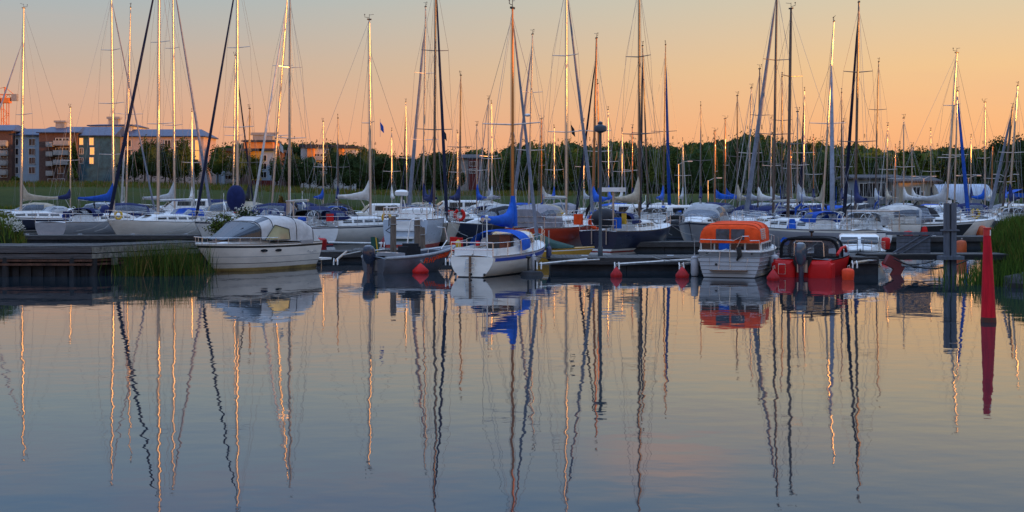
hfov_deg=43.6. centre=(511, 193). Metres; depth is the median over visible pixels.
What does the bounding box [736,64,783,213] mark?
sailboat
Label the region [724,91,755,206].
sailboat
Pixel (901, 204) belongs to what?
motorboat
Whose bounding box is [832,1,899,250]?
sailboat
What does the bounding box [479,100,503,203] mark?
sailboat
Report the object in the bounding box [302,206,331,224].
motorboat
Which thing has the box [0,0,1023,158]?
sky
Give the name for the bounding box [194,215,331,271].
motor cruiser
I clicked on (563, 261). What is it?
mooring boom
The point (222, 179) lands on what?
apartment building
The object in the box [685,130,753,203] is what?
sailboat
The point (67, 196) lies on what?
sailboat
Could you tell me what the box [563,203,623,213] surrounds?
motorboat
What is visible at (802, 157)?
sailboat
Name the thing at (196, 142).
window
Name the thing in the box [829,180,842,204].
tree
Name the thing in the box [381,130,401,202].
sailboat
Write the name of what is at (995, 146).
tree
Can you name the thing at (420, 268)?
mooring buoy
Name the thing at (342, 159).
tree
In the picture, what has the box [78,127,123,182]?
apartment building
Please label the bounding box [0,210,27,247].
bank grass
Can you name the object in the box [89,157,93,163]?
window
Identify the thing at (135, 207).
motorboat
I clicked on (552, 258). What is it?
mooring rope
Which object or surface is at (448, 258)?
mooring boom
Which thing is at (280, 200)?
bush
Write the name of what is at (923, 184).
street lamp
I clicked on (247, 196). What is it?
sailboat
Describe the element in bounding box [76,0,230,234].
sailboat
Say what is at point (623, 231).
sailing yacht
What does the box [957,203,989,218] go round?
motorboat
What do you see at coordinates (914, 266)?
mooring rope
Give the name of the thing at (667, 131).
sailboat
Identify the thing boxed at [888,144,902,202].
sailboat
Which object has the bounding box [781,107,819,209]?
sailboat
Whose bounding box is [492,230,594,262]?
cabin boat
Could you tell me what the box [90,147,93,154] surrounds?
window
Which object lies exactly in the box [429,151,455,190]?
tree
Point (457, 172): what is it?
sailboat
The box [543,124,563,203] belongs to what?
sailboat
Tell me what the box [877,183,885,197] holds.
window
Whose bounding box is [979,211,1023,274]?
bank grass
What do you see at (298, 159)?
tree
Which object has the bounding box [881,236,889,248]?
mooring buoy
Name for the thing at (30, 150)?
window
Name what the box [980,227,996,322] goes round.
spar buoy
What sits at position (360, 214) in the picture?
motorboat
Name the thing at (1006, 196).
sailboat
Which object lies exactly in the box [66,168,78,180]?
tree
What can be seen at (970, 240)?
pontoon
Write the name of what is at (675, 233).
motorboat
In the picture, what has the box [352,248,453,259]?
pontoon
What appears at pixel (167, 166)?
tree
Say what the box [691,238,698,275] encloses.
fender
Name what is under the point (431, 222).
motor yacht
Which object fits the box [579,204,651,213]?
motorboat
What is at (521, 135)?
sailboat
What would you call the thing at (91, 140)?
window
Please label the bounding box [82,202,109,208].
motorboat
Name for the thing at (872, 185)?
window
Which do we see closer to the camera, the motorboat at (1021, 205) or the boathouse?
the motorboat at (1021, 205)
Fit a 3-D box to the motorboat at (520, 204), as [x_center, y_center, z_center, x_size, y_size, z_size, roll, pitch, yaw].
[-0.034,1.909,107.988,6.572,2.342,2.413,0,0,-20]
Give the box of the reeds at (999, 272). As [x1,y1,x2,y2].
[929,255,1023,288]
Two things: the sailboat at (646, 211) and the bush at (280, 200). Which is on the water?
the sailboat at (646, 211)
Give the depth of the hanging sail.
61.89 m
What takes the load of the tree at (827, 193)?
on the ground at (8, 195)
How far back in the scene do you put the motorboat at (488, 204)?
101.61 m
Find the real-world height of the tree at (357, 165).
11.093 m
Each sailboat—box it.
[0,3,95,231]
[35,0,156,234]
[46,104,87,216]
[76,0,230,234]
[110,3,143,203]
[116,0,210,212]
[167,0,298,240]
[179,108,203,207]
[195,52,253,208]
[215,104,263,215]
[249,0,305,209]
[263,0,337,244]
[286,14,459,241]
[307,118,333,205]
[324,114,352,216]
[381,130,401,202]
[395,102,418,206]
[407,2,458,221]
[411,0,465,244]
[442,71,477,218]
[447,130,466,198]
[450,0,544,277]
[461,121,491,213]
[478,95,504,203]
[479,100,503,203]
[514,29,564,215]
[518,115,580,206]
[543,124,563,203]
[570,33,618,229]
[573,118,592,209]
[578,79,614,214]
[602,106,620,202]
[611,128,629,203]
[621,124,643,202]
[631,41,674,221]
[642,41,678,204]
[672,137,692,204]
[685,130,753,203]
[687,101,713,204]
[698,117,756,203]
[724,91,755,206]
[733,84,769,205]
[734,2,876,249]
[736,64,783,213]
[741,0,812,222]
[761,115,785,201]
[766,72,798,209]
[780,137,799,202]
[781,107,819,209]
[790,87,816,208]
[801,15,846,222]
[804,134,824,203]
[826,88,854,205]
[829,118,857,202]
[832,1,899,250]
[862,58,889,208]
[875,48,996,235]
[876,122,898,205]
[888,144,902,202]
[890,114,922,204]
[904,142,925,203]
[921,128,941,203]
[934,86,973,219]
[942,102,1008,204]
[960,134,981,202]
[982,103,1019,229]
[982,142,1001,203]
[988,81,1023,228]
[995,153,1015,202]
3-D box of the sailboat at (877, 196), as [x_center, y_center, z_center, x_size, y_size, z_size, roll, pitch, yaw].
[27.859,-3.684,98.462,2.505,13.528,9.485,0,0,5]
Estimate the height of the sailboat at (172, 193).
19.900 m
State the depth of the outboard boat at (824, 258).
41.77 m
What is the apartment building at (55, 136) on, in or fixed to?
on the ground at (8, 195)
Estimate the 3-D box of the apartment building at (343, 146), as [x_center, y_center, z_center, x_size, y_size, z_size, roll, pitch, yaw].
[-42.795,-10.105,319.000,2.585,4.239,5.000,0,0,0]
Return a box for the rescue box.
[450,237,462,250]
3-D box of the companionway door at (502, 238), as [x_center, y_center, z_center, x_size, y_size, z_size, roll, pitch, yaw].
[-0.232,1.680,43.358,0.400,0.580,0.050,0,0,24]
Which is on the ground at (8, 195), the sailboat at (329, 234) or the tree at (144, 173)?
the tree at (144, 173)
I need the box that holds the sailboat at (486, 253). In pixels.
[450,0,544,277]
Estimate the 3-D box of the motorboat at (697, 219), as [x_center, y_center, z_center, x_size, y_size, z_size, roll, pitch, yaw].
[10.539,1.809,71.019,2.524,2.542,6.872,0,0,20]
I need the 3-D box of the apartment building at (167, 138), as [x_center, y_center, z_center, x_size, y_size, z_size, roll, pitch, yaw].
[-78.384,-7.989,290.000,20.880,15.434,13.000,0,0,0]
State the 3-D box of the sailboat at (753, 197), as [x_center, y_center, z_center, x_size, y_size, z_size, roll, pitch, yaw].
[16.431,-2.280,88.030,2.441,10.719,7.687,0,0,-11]
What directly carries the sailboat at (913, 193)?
on the water
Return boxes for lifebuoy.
[114,211,122,219]
[453,209,465,225]
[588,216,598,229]
[970,209,980,218]
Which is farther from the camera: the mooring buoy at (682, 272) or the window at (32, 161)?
the window at (32, 161)
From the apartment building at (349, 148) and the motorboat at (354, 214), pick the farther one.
the apartment building at (349, 148)
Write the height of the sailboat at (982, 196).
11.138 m
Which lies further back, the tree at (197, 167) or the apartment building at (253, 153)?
the apartment building at (253, 153)
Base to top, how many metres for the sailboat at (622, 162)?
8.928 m
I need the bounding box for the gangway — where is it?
[855,232,1009,259]
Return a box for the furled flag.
[371,236,379,251]
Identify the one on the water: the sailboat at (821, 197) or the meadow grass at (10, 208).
the sailboat at (821, 197)
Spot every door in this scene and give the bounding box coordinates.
[499,235,510,247]
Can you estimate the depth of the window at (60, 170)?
277.94 m
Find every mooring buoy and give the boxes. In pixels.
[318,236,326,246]
[412,260,428,273]
[610,263,621,276]
[675,263,688,277]
[767,266,779,280]
[842,265,853,279]
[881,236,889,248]
[921,226,927,231]
[957,238,966,251]
[976,226,984,234]
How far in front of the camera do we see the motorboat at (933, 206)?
90.80 m
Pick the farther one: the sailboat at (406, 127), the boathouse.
the boathouse
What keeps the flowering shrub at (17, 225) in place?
on the ground at (8, 195)
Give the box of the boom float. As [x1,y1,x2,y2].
[520,256,543,275]
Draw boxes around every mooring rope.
[535,256,576,259]
[653,253,709,260]
[893,258,968,268]
[901,265,927,267]
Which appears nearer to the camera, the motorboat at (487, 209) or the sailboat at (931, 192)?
the motorboat at (487, 209)
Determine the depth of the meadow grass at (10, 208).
135.78 m
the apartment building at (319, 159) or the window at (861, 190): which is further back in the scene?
the apartment building at (319, 159)
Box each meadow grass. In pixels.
[0,179,619,195]
[0,204,584,211]
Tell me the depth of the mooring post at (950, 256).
42.13 m
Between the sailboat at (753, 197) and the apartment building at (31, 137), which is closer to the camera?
the sailboat at (753, 197)
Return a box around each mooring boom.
[328,241,384,246]
[333,251,360,264]
[445,251,453,264]
[536,258,599,268]
[614,258,698,268]
[678,262,699,268]
[851,259,883,267]
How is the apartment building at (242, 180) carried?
on the ground at (8, 195)
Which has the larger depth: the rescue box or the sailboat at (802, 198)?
the sailboat at (802, 198)
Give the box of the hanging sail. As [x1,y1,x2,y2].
[780,219,795,241]
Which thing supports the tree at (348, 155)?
on the ground at (8, 195)
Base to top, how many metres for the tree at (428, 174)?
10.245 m
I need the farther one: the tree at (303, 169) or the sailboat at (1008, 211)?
the tree at (303, 169)
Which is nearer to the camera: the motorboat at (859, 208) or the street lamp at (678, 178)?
the motorboat at (859, 208)
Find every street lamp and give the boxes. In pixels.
[678,161,692,200]
[913,176,935,202]
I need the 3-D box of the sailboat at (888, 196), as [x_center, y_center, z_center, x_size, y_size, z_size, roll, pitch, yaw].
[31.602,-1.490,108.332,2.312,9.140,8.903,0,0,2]
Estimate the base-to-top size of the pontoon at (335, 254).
0.743 m
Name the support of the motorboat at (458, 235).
on the water
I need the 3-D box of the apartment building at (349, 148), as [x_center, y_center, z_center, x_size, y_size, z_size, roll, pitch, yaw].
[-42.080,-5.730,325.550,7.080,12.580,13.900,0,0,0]
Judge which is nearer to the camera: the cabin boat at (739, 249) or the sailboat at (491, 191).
the cabin boat at (739, 249)
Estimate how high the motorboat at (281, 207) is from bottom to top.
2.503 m
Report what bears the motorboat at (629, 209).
on the water
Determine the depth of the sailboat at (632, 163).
110.14 m
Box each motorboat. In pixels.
[4,202,54,212]
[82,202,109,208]
[98,203,203,218]
[142,199,226,210]
[160,201,261,219]
[204,203,296,220]
[292,202,316,209]
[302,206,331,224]
[316,203,357,216]
[354,203,413,217]
[356,213,385,218]
[411,202,435,206]
[415,200,499,210]
[444,216,504,237]
[450,206,518,238]
[466,203,497,212]
[470,204,519,216]
[516,203,531,205]
[539,203,563,211]
[553,203,579,213]
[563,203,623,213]
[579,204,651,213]
[624,205,681,214]
[629,205,690,214]
[652,214,682,238]
[679,204,729,240]
[683,202,735,214]
[728,206,785,220]
[729,205,759,220]
[751,202,783,206]
[783,203,818,207]
[805,204,828,207]
[820,205,841,210]
[836,206,869,213]
[838,233,884,264]
[859,204,884,209]
[881,207,975,235]
[882,205,939,227]
[890,203,912,204]
[924,205,942,208]
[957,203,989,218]
[980,204,1023,218]
[983,203,1017,211]
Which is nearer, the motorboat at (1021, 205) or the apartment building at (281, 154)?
the motorboat at (1021, 205)
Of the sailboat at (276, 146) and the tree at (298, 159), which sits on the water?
the sailboat at (276, 146)
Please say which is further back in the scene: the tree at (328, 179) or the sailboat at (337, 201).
the tree at (328, 179)
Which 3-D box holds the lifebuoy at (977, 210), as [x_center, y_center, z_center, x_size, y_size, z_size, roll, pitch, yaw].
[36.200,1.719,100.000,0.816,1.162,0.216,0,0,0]
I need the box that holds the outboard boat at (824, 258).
[772,230,849,277]
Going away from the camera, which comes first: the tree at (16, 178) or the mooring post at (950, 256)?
the mooring post at (950, 256)
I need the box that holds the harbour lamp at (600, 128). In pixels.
[594,121,606,255]
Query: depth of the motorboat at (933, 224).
73.91 m
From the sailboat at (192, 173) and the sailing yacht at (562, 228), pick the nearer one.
the sailing yacht at (562, 228)
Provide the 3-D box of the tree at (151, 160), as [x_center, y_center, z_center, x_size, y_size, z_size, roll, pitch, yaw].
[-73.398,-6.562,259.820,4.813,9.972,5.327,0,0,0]
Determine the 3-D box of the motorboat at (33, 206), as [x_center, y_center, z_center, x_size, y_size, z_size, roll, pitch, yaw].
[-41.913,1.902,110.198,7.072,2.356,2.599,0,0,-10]
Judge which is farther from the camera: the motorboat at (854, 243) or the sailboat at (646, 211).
the sailboat at (646, 211)
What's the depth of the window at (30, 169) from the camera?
281.97 m
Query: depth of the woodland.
293.67 m
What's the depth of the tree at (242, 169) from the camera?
288.70 m
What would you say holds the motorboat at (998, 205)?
on the water
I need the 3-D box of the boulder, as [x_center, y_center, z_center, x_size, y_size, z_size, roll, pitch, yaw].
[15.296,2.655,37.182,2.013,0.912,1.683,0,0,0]
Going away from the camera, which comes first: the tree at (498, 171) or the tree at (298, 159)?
the tree at (498, 171)
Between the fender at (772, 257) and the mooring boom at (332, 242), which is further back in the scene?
the mooring boom at (332, 242)
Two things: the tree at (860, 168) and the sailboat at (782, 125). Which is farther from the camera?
the tree at (860, 168)
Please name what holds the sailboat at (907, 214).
on the water
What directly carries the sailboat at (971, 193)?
on the water
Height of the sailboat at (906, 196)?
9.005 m
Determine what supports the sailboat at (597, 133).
on the water
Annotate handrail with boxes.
[407,219,423,242]
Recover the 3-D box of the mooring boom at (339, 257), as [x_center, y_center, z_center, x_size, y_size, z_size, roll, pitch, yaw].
[-6.335,2.408,48.546,0.618,0.305,4.976,0,0,0]
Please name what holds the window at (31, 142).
in the apartment building at (31, 137)
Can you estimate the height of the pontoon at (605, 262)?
0.813 m
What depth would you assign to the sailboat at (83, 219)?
80.99 m
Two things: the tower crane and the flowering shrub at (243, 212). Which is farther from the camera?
the tower crane
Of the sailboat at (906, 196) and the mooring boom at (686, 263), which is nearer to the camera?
the mooring boom at (686, 263)
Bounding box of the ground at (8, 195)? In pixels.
[0,184,1023,266]
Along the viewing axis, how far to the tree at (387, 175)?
295.20 m
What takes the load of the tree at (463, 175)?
on the ground at (8, 195)
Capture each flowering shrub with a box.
[0,216,25,238]
[202,212,240,235]
[229,203,260,217]
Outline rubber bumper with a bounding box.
[882,254,904,274]
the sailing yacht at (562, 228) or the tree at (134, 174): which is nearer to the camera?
the sailing yacht at (562, 228)
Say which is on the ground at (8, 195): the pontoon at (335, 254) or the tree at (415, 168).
the tree at (415, 168)
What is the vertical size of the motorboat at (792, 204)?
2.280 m
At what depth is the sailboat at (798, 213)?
71.97 m
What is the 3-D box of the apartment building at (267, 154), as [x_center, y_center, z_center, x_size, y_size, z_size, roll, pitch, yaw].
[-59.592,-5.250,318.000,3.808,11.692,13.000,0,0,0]
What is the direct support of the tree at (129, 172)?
on the ground at (8, 195)
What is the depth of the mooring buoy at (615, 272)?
41.42 m
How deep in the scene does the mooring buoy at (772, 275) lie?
39.87 m
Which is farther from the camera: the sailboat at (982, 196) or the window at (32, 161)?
the window at (32, 161)
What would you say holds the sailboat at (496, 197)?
on the water
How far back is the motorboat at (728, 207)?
88.66 m
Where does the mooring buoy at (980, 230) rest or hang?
attached to the sailboat at (907, 214)
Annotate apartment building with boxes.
[0,125,25,182]
[14,129,42,182]
[36,120,83,183]
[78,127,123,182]
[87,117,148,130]
[120,124,218,183]
[216,153,225,184]
[220,148,252,185]
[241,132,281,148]
[247,148,261,185]
[259,148,279,186]
[274,150,291,187]
[298,144,333,188]
[305,144,316,156]
[331,146,362,190]
[334,144,346,156]
[456,154,484,192]
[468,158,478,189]
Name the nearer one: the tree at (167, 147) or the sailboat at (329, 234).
the sailboat at (329, 234)
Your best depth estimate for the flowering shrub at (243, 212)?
51.90 m
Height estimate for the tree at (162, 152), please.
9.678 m
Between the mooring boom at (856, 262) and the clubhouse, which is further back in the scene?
the clubhouse
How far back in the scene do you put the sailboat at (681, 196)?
122.70 m
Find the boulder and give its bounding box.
[1003,272,1022,287]
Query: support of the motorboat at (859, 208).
on the water
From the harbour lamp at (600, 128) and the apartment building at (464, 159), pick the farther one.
the apartment building at (464, 159)
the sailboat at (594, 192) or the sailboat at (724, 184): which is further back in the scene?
the sailboat at (724, 184)
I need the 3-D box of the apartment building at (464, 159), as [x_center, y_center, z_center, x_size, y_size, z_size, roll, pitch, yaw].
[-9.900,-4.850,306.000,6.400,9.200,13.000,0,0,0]
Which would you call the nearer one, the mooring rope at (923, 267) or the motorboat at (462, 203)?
the mooring rope at (923, 267)
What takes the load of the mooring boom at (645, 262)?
attached to the pontoon at (605, 262)
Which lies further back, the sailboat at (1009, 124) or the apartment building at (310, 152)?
the apartment building at (310, 152)
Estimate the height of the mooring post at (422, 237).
2.000 m
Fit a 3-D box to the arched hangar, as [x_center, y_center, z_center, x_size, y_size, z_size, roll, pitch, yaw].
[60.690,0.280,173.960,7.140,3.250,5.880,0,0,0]
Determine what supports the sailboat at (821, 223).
on the water
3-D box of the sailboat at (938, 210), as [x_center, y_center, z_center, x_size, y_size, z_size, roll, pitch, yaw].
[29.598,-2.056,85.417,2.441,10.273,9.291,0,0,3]
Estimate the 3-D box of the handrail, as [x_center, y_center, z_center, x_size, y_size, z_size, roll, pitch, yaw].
[-3.541,1.599,46.500,0.693,1.411,0.055,0,0,0]
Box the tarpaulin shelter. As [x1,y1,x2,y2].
[1007,189,1023,197]
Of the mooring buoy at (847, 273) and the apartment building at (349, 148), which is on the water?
the mooring buoy at (847, 273)
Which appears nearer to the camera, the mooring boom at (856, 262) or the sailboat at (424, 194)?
the mooring boom at (856, 262)
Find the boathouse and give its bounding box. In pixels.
[835,175,899,203]
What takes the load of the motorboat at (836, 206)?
on the water
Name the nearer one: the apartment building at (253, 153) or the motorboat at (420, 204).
the motorboat at (420, 204)
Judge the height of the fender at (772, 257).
1.081 m
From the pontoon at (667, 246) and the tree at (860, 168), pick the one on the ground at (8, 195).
the tree at (860, 168)
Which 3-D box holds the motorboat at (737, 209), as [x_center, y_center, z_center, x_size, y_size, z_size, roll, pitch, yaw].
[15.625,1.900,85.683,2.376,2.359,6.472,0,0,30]
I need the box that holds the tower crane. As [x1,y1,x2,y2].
[0,87,18,124]
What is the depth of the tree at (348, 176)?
285.33 m
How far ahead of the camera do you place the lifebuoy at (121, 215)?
76.94 m
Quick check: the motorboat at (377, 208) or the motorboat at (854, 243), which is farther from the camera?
the motorboat at (377, 208)
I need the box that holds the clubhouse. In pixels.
[887,176,942,204]
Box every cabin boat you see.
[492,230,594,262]
[698,221,775,277]
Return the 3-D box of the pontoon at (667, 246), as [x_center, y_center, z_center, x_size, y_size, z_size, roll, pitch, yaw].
[7.192,2.578,61.498,5.514,0.763,1.627,0,0,-4]
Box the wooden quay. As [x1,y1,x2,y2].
[0,240,208,276]
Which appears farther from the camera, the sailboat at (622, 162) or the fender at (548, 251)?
the sailboat at (622, 162)
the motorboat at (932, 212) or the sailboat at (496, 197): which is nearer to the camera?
the motorboat at (932, 212)
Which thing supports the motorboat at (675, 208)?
on the water
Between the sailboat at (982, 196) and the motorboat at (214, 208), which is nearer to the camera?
the motorboat at (214, 208)
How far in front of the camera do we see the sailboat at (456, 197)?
88.46 m
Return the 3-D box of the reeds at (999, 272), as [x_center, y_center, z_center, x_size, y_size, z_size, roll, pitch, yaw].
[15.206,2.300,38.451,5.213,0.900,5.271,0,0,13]
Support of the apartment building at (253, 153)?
on the ground at (8, 195)
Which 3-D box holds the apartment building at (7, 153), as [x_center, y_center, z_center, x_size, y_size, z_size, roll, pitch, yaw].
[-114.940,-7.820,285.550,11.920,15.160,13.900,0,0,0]
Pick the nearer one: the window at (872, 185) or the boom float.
the boom float
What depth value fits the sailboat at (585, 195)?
114.69 m
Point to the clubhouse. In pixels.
(915, 185)
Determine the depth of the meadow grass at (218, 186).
245.47 m
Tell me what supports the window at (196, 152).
in the apartment building at (167, 138)
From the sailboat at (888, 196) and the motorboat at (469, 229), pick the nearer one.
the motorboat at (469, 229)
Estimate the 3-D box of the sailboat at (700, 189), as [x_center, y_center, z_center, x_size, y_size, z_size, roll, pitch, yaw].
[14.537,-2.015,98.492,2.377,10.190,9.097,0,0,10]
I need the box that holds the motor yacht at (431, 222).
[383,190,444,247]
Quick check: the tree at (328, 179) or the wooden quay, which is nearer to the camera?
the wooden quay
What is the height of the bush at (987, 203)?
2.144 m
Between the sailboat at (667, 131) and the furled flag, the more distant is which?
the sailboat at (667, 131)
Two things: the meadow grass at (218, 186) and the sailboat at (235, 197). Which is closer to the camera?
the sailboat at (235, 197)
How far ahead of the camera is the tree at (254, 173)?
293.87 m
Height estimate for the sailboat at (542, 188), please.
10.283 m
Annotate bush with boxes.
[276,195,285,202]
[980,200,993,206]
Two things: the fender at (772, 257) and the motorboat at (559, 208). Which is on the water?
the motorboat at (559, 208)
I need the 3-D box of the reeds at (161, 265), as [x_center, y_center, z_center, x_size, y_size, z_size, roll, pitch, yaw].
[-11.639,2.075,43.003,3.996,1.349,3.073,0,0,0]
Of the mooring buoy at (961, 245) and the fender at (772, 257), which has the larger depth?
the mooring buoy at (961, 245)
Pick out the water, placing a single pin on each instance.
(338, 386)
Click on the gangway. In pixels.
(910, 250)
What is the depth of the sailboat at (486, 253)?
43.39 m
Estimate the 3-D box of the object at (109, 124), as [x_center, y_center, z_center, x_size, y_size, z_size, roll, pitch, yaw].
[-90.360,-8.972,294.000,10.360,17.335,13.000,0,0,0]
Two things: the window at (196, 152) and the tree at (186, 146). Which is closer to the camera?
the tree at (186, 146)
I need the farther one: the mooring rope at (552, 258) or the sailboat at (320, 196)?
the sailboat at (320, 196)
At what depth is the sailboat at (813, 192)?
117.33 m
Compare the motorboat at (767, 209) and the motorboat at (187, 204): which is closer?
the motorboat at (767, 209)
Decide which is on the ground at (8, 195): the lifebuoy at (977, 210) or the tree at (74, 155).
the tree at (74, 155)
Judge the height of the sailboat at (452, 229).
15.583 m
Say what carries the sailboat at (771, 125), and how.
on the water
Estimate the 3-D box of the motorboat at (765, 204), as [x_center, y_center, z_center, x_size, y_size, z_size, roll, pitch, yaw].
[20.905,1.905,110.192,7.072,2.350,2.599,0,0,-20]
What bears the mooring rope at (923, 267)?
attached to the mooring boom at (856, 262)
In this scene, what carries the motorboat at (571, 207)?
on the water
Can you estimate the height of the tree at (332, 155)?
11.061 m
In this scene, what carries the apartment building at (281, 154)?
on the ground at (8, 195)
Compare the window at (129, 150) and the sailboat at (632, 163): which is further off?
the window at (129, 150)
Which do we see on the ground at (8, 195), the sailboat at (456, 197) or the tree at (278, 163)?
the tree at (278, 163)
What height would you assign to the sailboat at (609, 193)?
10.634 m
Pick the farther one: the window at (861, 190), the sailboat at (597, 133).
the window at (861, 190)
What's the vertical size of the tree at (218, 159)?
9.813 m
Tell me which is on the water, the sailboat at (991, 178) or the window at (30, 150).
the sailboat at (991, 178)
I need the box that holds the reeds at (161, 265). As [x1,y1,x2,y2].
[98,238,228,276]
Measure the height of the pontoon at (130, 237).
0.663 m
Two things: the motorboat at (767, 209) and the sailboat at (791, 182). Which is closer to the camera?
the motorboat at (767, 209)
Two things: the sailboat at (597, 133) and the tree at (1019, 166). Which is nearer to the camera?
the sailboat at (597, 133)
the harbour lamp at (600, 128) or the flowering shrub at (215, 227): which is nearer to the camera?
the harbour lamp at (600, 128)
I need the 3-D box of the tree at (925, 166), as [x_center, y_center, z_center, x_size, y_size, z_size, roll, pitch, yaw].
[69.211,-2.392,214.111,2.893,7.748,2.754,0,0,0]
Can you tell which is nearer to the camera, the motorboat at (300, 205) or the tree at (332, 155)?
the motorboat at (300, 205)
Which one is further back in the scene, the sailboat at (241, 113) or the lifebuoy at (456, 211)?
the sailboat at (241, 113)
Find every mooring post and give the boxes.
[389,216,396,251]
[413,218,420,245]
[420,227,425,248]
[937,200,964,275]
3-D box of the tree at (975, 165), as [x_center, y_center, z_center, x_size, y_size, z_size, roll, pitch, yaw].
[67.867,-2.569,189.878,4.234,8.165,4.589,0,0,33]
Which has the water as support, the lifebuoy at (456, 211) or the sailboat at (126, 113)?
the sailboat at (126, 113)
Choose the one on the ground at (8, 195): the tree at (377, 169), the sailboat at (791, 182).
the tree at (377, 169)
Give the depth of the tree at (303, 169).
287.12 m
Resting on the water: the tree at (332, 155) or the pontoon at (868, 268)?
the pontoon at (868, 268)
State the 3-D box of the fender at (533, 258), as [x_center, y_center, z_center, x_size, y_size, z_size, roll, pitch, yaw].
[0.738,2.059,43.170,0.180,1.161,0.180,0,0,0]
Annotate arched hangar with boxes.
[932,184,990,204]
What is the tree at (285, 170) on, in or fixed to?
on the ground at (8, 195)
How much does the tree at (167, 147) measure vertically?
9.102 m
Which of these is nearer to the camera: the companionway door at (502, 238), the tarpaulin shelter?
the companionway door at (502, 238)
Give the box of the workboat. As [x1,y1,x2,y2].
[361,227,455,273]
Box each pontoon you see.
[25,234,203,240]
[318,250,361,261]
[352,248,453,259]
[549,254,771,270]
[633,241,699,250]
[844,255,878,273]
[890,235,982,246]
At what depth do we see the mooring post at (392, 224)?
47.41 m
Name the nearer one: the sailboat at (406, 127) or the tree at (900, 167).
the sailboat at (406, 127)
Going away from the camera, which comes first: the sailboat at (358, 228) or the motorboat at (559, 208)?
the sailboat at (358, 228)
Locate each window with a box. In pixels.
[28,139,34,145]
[28,148,34,154]
[28,157,34,163]
[28,167,34,173]
[57,167,63,173]
[89,138,93,144]
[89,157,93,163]
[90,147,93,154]
[125,149,130,155]
[164,140,170,146]
[195,140,198,150]
[195,151,198,160]
[859,183,867,196]
[867,183,877,197]
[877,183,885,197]
[913,186,920,194]
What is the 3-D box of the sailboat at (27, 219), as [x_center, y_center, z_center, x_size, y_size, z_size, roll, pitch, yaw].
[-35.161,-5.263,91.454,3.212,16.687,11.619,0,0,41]
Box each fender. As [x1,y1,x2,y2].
[531,252,536,270]
[546,230,550,260]
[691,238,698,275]
[770,237,778,267]
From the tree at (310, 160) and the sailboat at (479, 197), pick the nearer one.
the sailboat at (479, 197)
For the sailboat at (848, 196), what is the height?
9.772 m
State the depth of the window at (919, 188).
173.97 m
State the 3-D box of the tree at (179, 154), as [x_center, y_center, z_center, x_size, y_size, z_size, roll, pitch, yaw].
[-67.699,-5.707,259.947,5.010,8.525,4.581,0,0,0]
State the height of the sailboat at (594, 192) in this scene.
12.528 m
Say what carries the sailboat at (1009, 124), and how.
on the water
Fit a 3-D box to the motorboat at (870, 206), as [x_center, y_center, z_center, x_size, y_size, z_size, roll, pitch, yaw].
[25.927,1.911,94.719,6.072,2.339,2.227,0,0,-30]
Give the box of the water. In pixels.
[0,232,1023,511]
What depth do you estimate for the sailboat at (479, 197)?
94.48 m
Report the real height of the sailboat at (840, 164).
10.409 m
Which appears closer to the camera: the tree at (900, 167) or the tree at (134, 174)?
the tree at (900, 167)
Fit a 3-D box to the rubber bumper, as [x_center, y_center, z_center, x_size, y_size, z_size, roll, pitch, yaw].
[12.750,2.457,42.895,0.650,0.625,0.310,29,0,0]
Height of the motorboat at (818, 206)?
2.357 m
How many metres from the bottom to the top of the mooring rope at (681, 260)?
0.429 m
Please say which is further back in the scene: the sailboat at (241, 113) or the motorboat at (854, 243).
the sailboat at (241, 113)
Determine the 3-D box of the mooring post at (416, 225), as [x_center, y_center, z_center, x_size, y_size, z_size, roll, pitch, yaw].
[-3.493,2.087,47.200,0.293,2.427,0.280,0,0,0]
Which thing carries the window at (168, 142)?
in the apartment building at (167, 138)
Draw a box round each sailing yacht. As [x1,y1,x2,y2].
[505,0,596,246]
[574,0,695,251]
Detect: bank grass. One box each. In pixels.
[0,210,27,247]
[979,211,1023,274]
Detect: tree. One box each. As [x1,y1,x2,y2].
[10,176,18,182]
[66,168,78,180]
[67,141,78,182]
[115,155,133,180]
[125,149,142,182]
[138,134,152,182]
[138,137,163,182]
[154,140,167,179]
[160,143,170,180]
[161,157,172,182]
[167,145,190,182]
[177,137,195,183]
[188,159,201,183]
[206,144,231,182]
[224,150,253,182]
[246,155,264,183]
[268,156,281,185]
[278,155,299,182]
[291,154,301,186]
[292,161,314,186]
[300,156,322,187]
[313,173,333,186]
[321,145,343,188]
[332,154,351,188]
[339,169,359,186]
[343,150,355,188]
[346,145,373,188]
[371,153,386,190]
[380,151,402,190]
[397,154,419,184]
[416,151,432,188]
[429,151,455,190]
[450,166,466,189]
[485,154,505,190]
[816,183,829,202]
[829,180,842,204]
[851,153,871,174]
[892,152,916,175]
[917,157,935,175]
[956,149,986,183]
[982,135,1015,202]
[1008,134,1023,202]
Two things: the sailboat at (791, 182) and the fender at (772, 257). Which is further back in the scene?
the sailboat at (791, 182)
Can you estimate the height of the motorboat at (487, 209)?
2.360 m
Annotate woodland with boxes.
[221,125,1023,193]
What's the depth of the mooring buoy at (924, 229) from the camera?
73.78 m
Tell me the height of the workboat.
1.948 m
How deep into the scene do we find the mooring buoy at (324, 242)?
65.61 m

